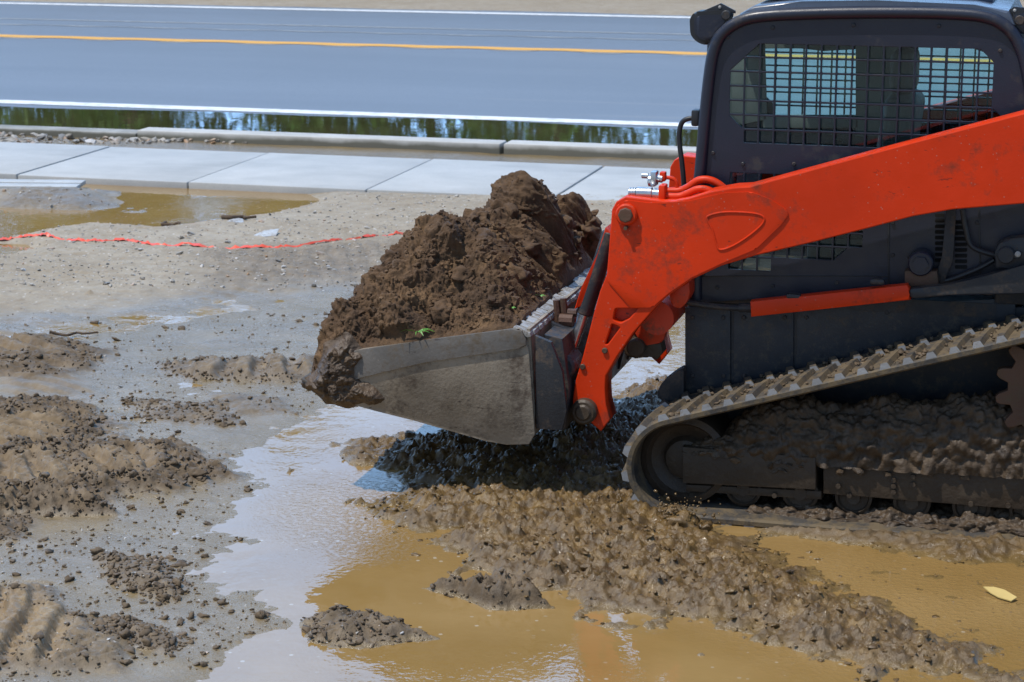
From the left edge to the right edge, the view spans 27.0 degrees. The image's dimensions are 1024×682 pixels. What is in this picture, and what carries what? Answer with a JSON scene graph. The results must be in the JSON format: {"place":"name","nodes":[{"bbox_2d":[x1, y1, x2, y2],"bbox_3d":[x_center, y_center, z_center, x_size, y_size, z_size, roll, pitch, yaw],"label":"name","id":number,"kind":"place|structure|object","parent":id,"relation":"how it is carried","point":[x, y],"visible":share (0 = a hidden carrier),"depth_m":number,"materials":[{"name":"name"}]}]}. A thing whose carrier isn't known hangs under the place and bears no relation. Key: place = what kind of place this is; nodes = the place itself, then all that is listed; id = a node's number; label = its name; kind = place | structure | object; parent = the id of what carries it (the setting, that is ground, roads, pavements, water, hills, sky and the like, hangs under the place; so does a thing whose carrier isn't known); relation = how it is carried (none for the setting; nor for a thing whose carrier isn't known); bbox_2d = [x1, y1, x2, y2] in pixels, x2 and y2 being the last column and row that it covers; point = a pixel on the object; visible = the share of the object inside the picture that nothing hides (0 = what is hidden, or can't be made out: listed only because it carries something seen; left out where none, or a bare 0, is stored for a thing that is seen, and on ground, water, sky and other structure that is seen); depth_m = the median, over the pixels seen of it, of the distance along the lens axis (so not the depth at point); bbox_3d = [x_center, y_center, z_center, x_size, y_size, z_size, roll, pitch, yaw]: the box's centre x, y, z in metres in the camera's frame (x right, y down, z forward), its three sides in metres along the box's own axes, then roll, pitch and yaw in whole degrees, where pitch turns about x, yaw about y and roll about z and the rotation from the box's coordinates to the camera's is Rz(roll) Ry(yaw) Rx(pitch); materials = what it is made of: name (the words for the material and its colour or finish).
{"place":"outdoors","nodes":[
{"label":"outdoors","id":0,"kind":"place"},
{"bbox_2d":[0,142,669,200],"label":"sidewalk","id":1,"kind":"structure","parent":0,"point":[225,170],"depth_m":18.43,"materials":[{"name":"concrete"}]},
{"bbox_2d":[0,1,993,129],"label":"road","id":2,"kind":"structure","parent":0,"point":[654,87],"depth_m":28.14,"materials":[{"name":"grey asphalt"}]},
{"bbox_2d":[0,18,690,34],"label":"worn line","id":3,"kind":"object","parent":2,"relation":"on","point":[346,26],"depth_m":33.95,"materials":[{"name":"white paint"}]},
{"bbox_2d":[0,106,697,146],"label":"gutter puddle","id":4,"kind":"object","parent":2,"relation":"on","point":[507,131],"visible":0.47,"depth_m":22.18,"materials":[{"name":"liquid"}]},
{"bbox_2d":[0,100,697,126],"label":"edge line","id":5,"kind":"object","parent":2,"relation":"on","point":[354,113],"depth_m":23.16,"materials":[{"name":"white paint"}]},
{"bbox_2d":[4,24,694,40],"bbox_3d":[-1.382,-4.696,32.629,100.000,0.001,0.160,4,14,15],"label":"worn line","id":6,"kind":"object","parent":2,"relation":"on","point":[359,32],"visible":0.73,"depth_m":32.71,"materials":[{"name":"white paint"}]},
{"bbox_2d":[0,2,733,17],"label":"edge line","id":7,"kind":"object","parent":2,"relation":"on","point":[351,10],"depth_m":37.13,"materials":[{"name":"white paint"}]},
{"bbox_2d":[0,34,992,61],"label":"line","id":8,"kind":"object","parent":2,"relation":"on","point":[433,46],"visible":0.81,"depth_m":30.65,"materials":[{"name":"yellow paint"}]},
{"bbox_2d":[0,0,1023,681],"bbox_3d":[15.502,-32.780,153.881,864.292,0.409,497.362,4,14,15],"label":"ground","id":9,"kind":"structure","parent":0,"point":[572,446],"depth_m":9.55,"materials":[{"name":"brown soil"}]},
{"bbox_2d":[0,183,80,188],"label":"wooden board","id":10,"kind":"object","parent":9,"relation":"on","point":[10,185],"visible":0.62,"depth_m":17.65,"materials":[{"name":"grey wood"}]},
{"bbox_2d":[0,179,85,186],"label":"wooden board","id":11,"kind":"object","parent":9,"relation":"on","point":[81,182],"visible":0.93,"depth_m":17.86,"materials":[{"name":"grey wood"}]},
{"bbox_2d":[0,131,246,143],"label":"gravel stones","id":12,"kind":"object","parent":9,"relation":"on","point":[61,137],"visible":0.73,"depth_m":20.68,"materials":[{"name":"grey gravel"}]},
{"bbox_2d":[0,334,297,652],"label":"mud clods","id":13,"kind":"object","parent":9,"relation":"on","point":[126,633],"visible":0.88,"depth_m":9.44,"materials":[{"name":"brown soil"}]},
{"bbox_2d":[0,312,401,681],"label":"mud clods","id":14,"kind":"object","parent":9,"relation":"on","point":[260,614],"visible":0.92,"depth_m":8.45,"materials":[{"name":"brown soil"}]},
{"bbox_2d":[0,231,402,248],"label":"marking tape","id":15,"kind":"object","parent":9,"relation":"on","point":[47,234],"visible":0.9,"depth_m":15.22,"materials":[{"name":"plastic"}]},
{"bbox_2d":[0,287,406,681],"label":"pebbles","id":16,"kind":"object","parent":9,"relation":"on","point":[148,537],"visible":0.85,"depth_m":8.66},
{"bbox_2d":[228,218,243,222],"bbox_3d":[-2.071,-0.904,16.012,0.118,0.024,0.167,-10,16,-36],"label":"plastic scrap","id":17,"kind":"object","parent":9,"relation":"on","point":[237,220],"visible":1,"depth_m":16.00,"materials":[{"name":"white plastic"}]},
{"bbox_2d":[221,215,256,218],"bbox_3d":[-2.058,-0.933,16.071,0.267,0.038,0.068,-1,13,-4],"label":"stick","id":18,"kind":"object","parent":9,"relation":"on","point":[236,216],"visible":1,"depth_m":16.06,"materials":[{"name":"brown wood"}]},
{"bbox_2d":[255,229,278,236],"bbox_3d":[-1.780,-0.786,15.483,0.160,0.034,0.180,4,14,15],"label":"plastic scrap","id":19,"kind":"object","parent":9,"relation":"on","point":[271,232],"visible":1,"depth_m":15.47,"materials":[{"name":"white plastic"}]},
{"bbox_2d":[0,186,611,291],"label":"pebbles","id":20,"kind":"object","parent":9,"relation":"on","point":[202,265],"visible":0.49,"depth_m":14.80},
{"bbox_2d":[0,125,695,159],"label":"kerb","id":21,"kind":"structure","parent":9,"relation":"on","point":[549,148],"depth_m":20.22,"materials":[{"name":"concrete"}]},
{"bbox_2d":[0,184,1023,681],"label":"puddle water","id":22,"kind":"structure","parent":9,"relation":"on","point":[320,546],"depth_m":8.29,"materials":[{"name":"brown liquid"}]},
{"bbox_2d":[49,330,97,336],"bbox_3d":[-2.565,-0.051,12.482,0.280,0.038,0.062,-5,14,-20],"label":"stick","id":23,"kind":"object","parent":22,"relation":"on","point":[63,334],"visible":1,"depth_m":12.46,"materials":[{"name":"brown wood"}]},
{"bbox_2d":[161,221,180,225],"bbox_3d":[-2.578,-0.887,16.079,0.078,0.058,0.281,-9,16,-35],"label":"stick","id":24,"kind":"object","parent":22,"relation":"on","point":[164,223],"visible":0.91,"depth_m":16.11,"materials":[{"name":"brown wood"}]},
{"bbox_2d":[300,569,544,647],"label":"mud clods","id":25,"kind":"object","parent":22,"relation":"on","point":[307,629],"visible":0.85,"depth_m":7.80,"materials":[{"name":"brown soil"}]},
{"bbox_2d":[653,489,720,530],"bbox_3d":[0.726,0.725,8.883,0.307,0.208,0.160,4,14,15],"label":"mud splash","id":26,"kind":"object","parent":22,"relation":"on","point":[684,518],"visible":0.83,"depth_m":8.85,"materials":[{"name":"brown soil"}]},
{"bbox_2d":[367,377,1023,681],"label":"mud clods","id":27,"kind":"object","parent":22,"relation":"on","point":[730,590],"visible":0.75,"depth_m":8.38,"materials":[{"name":"brown soil"}]},
{"bbox_2d":[983,587,1016,601],"bbox_3d":[1.863,0.962,8.162,0.044,0.024,0.148,-9,16,-35],"label":"floating leaf","id":28,"kind":"object","parent":22,"relation":"on","point":[1000,593],"visible":1,"depth_m":8.15,"materials":[{"name":"beige plant"}]},
{"bbox_2d":[301,0,1023,538],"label":"compact track loader","id":29,"kind":"object","parent":9,"relation":"on","point":[755,238],"visible":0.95,"depth_m":9.03,"materials":[{"name":"metal"}]},
{"bbox_2d":[301,170,602,408],"bbox_3d":[-0.235,-0.315,9.952,1.001,0.929,1.768,4,14,15],"label":"soil heap","id":30,"kind":"object","parent":29,"relation":"in","point":[520,240],"visible":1,"depth_m":9.43,"materials":[{"name":"brown soil"}]},
{"bbox_2d":[400,328,431,334],"bbox_3d":[-0.409,-0.038,9.191,0.157,0.019,0.078,0,13,-1],"label":"grass sprig","id":31,"kind":"object","parent":30,"relation":"on","point":[421,330],"depth_m":9.21,"materials":[{"name":"green plant"}]},
{"bbox_2d":[652,315,1023,419],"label":"mud crumbs","id":32,"kind":"object","parent":29,"relation":"on","point":[1017,326],"visible":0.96,"depth_m":8.96,"materials":[{"name":"brown soil"}]},
{"bbox_2d":[682,390,1023,479],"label":"packed mud","id":33,"kind":"structure","parent":29,"relation":"in","point":[963,435],"depth_m":8.90,"materials":[{"name":"brown soil"}]},
{"bbox_2d":[745,494,1023,536],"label":"packed mud","id":34,"kind":"structure","parent":29,"relation":"in","point":[941,517],"depth_m":8.95,"materials":[{"name":"brown soil"}]},
{"bbox_2d":[712,526,1023,680],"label":"mud flecks","id":35,"kind":"object","parent":9,"relation":"on","point":[914,588],"visible":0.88,"depth_m":8.41,"materials":[{"name":"brown soil"}]}
]}

